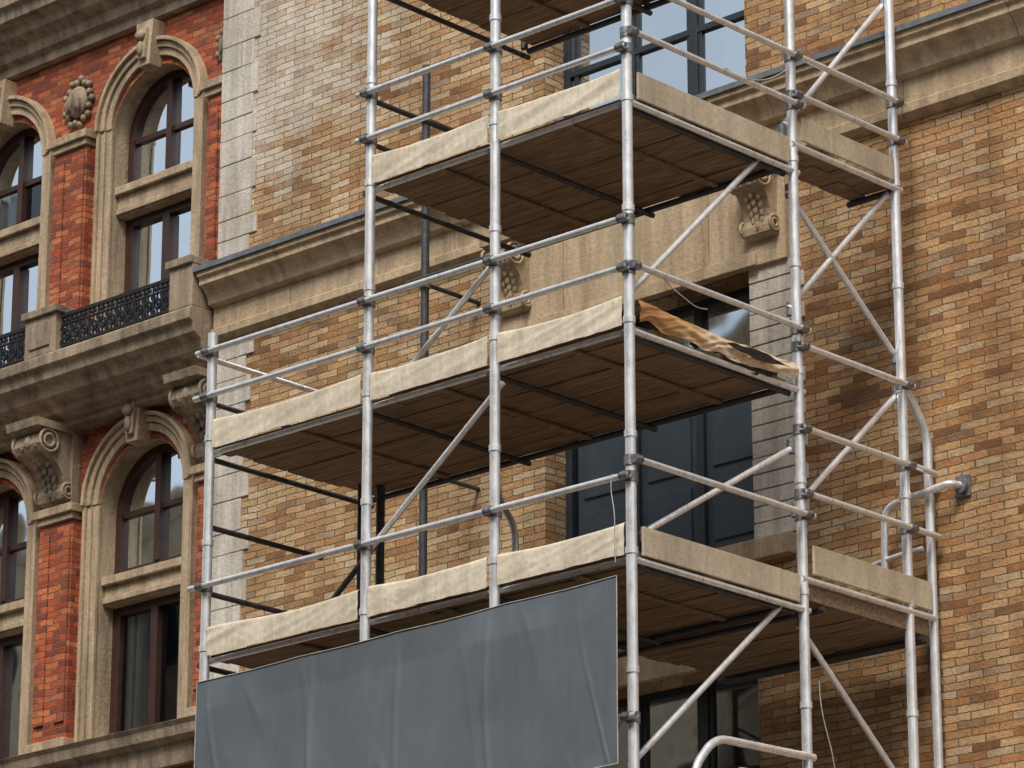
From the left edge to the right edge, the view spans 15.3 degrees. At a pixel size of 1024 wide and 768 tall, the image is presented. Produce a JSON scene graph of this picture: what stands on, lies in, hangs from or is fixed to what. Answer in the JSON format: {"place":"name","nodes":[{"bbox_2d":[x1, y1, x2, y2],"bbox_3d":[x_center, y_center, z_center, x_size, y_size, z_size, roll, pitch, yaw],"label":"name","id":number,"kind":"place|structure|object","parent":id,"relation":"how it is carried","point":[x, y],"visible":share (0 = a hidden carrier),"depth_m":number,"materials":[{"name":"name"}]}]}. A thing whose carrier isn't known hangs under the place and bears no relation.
{"place":"outdoors","nodes":[
{"label":"outdoors","id":0,"kind":"place"},
{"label":"pavement","id":1,"kind":"structure","parent":0,"visible":0},
{"bbox_2d":[187,0,971,767],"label":"scaffolding","id":2,"kind":"object","parent":1,"relation":"on","point":[625,160],"visible":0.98,"depth_m":33.65,"materials":[{"name":"metal"}]},
{"bbox_2d":[194,575,618,767],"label":"tarpaulin","id":3,"kind":"object","parent":2,"relation":"attached to","point":[531,682],"visible":1,"depth_m":31.99,"materials":[{"name":"grey fabric"}]},
{"bbox_2d":[639,299,798,378],"bbox_3d":[1.782,-0.333,32.506,0.113,0.311,2.080,-16,-24,40],"label":"torn sheeting","id":4,"kind":"object","parent":2,"relation":"attached to","point":[757,361],"visible":1,"depth_m":32.49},
{"label":"ground","id":5,"kind":"structure","parent":0,"visible":0},
{"bbox_2d":[0,0,223,767],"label":"walls","id":6,"kind":"structure","parent":5,"relation":"on","point":[198,27],"depth_m":44.77,"materials":[{"name":"red brick"}]},
{"bbox_2d":[0,63,183,737],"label":"window reveals","id":7,"kind":"structure","parent":6,"relation":"attached to","point":[144,83],"depth_m":43.42,"materials":[{"name":"beige stone"}]},
{"bbox_2d":[0,193,179,730],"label":"curtains","id":8,"kind":"object","parent":7,"relation":"attached to","point":[136,690],"visible":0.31,"depth_m":42.85,"materials":[{"name":"fabric"}]},
{"bbox_2d":[0,70,193,758],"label":"window frames","id":9,"kind":"structure","parent":7,"relation":"in","point":[155,606],"depth_m":44.08,"materials":[{"name":"wood"}]},
{"bbox_2d":[0,79,193,757],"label":"window glass","id":10,"kind":"object","parent":9,"relation":"in","point":[139,536],"visible":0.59,"depth_m":44.25,"materials":[{"name":"glass"}]},
{"bbox_2d":[0,35,207,754],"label":"arch mouldings","id":11,"kind":"object","parent":6,"relation":"attached to","point":[112,444],"visible":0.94,"depth_m":43.40,"materials":[{"name":"stone"}]},
{"bbox_2d":[0,0,208,767],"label":"cornices","id":12,"kind":"object","parent":6,"relation":"attached to","point":[36,35],"depth_m":44.86,"materials":[{"name":"stone"}]},
{"bbox_2d":[30,184,178,730],"bbox_3d":[-7.492,6.252,45.699,12.770,18.595,0.850,-16,-24,40],"label":"room interior","id":13,"kind":"object","parent":6,"relation":"attached to","point":[170,663],"visible":0.01,"depth_m":43.80,"materials":[{"name":"black"}]},
{"bbox_2d":[6,365,206,509],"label":"balcony corbels","id":14,"kind":"object","parent":6,"relation":"attached to","point":[48,452],"visible":0.75,"depth_m":43.50,"materials":[{"name":"beige stone"}]},
{"bbox_2d":[0,254,213,457],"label":"balcony","id":15,"kind":"structure","parent":6,"relation":"attached to","point":[94,383],"depth_m":42.91,"materials":[{"name":"stone"}]},
{"bbox_2d":[0,277,169,368],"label":"iron railing","id":16,"kind":"object","parent":15,"relation":"on","point":[119,316],"visible":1,"depth_m":42.94,"materials":[{"name":"black metal"}]},
{"bbox_2d":[0,18,222,753],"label":"stone dressings","id":17,"kind":"structure","parent":6,"relation":"attached to","point":[153,192],"depth_m":43.97,"materials":[{"name":"stone"}]},
{"bbox_2d":[32,93,221,743],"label":"brick pilasters","id":18,"kind":"object","parent":6,"relation":"attached to","point":[56,637],"visible":0.56,"depth_m":43.28,"materials":[{"name":"red brick"}]},
{"bbox_2d":[62,20,224,468],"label":"carvings","id":19,"kind":"object","parent":6,"relation":"attached to","point":[77,103],"visible":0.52,"depth_m":45.13,"materials":[{"name":"stone"}]},
{"bbox_2d":[212,0,1023,767],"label":"walls","id":20,"kind":"structure","parent":5,"relation":"on","point":[962,208],"depth_m":35.61,"materials":[{"name":"brick"}]},
{"bbox_2d":[209,0,261,678],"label":"limewashed quoins","id":21,"kind":"object","parent":20,"relation":"attached to","point":[237,219],"visible":0.62,"depth_m":42.14,"materials":[{"name":"stone"}]},
{"bbox_2d":[192,0,989,272],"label":"lead flashing","id":22,"kind":"object","parent":20,"relation":"attached to","point":[875,36],"visible":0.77,"depth_m":36.91,"materials":[{"name":"grey metal"}]},
{"bbox_2d":[197,0,1023,343],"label":"cornice","id":23,"kind":"structure","parent":20,"relation":"attached to","point":[959,58],"depth_m":36.87,"materials":[{"name":"stone"}]},
{"bbox_2d":[500,174,796,688],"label":"stone lintels","id":24,"kind":"object","parent":20,"relation":"attached to","point":[713,246],"visible":0.37,"depth_m":37.34,"materials":[{"name":"beige stone"}]},
{"bbox_2d":[479,174,779,317],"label":"corbels","id":25,"kind":"object","parent":24,"relation":"attached to","point":[757,199],"visible":0.65,"depth_m":36.62,"materials":[{"name":"stone"}]},
{"bbox_2d":[564,0,757,767],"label":"window frames","id":26,"kind":"structure","parent":20,"relation":"attached to","point":[693,33],"depth_m":37.59,"materials":[{"name":"black metal"}]},
{"bbox_2d":[572,0,759,767],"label":"window glass","id":27,"kind":"object","parent":26,"relation":"in","point":[675,745],"visible":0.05,"depth_m":37.28,"materials":[{"name":"glass"}]},
{"bbox_2d":[578,393,754,552],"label":"door panels","id":28,"kind":"object","parent":26,"relation":"attached to","point":[729,457],"visible":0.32,"depth_m":37.16,"materials":[{"name":"grey glass"}]},
{"bbox_2d":[749,258,809,538],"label":"painted jamb bricks","id":29,"kind":"object","parent":20,"relation":"attached to","point":[773,414],"visible":0.52,"depth_m":36.04,"materials":[{"name":"brick"}]}
]}

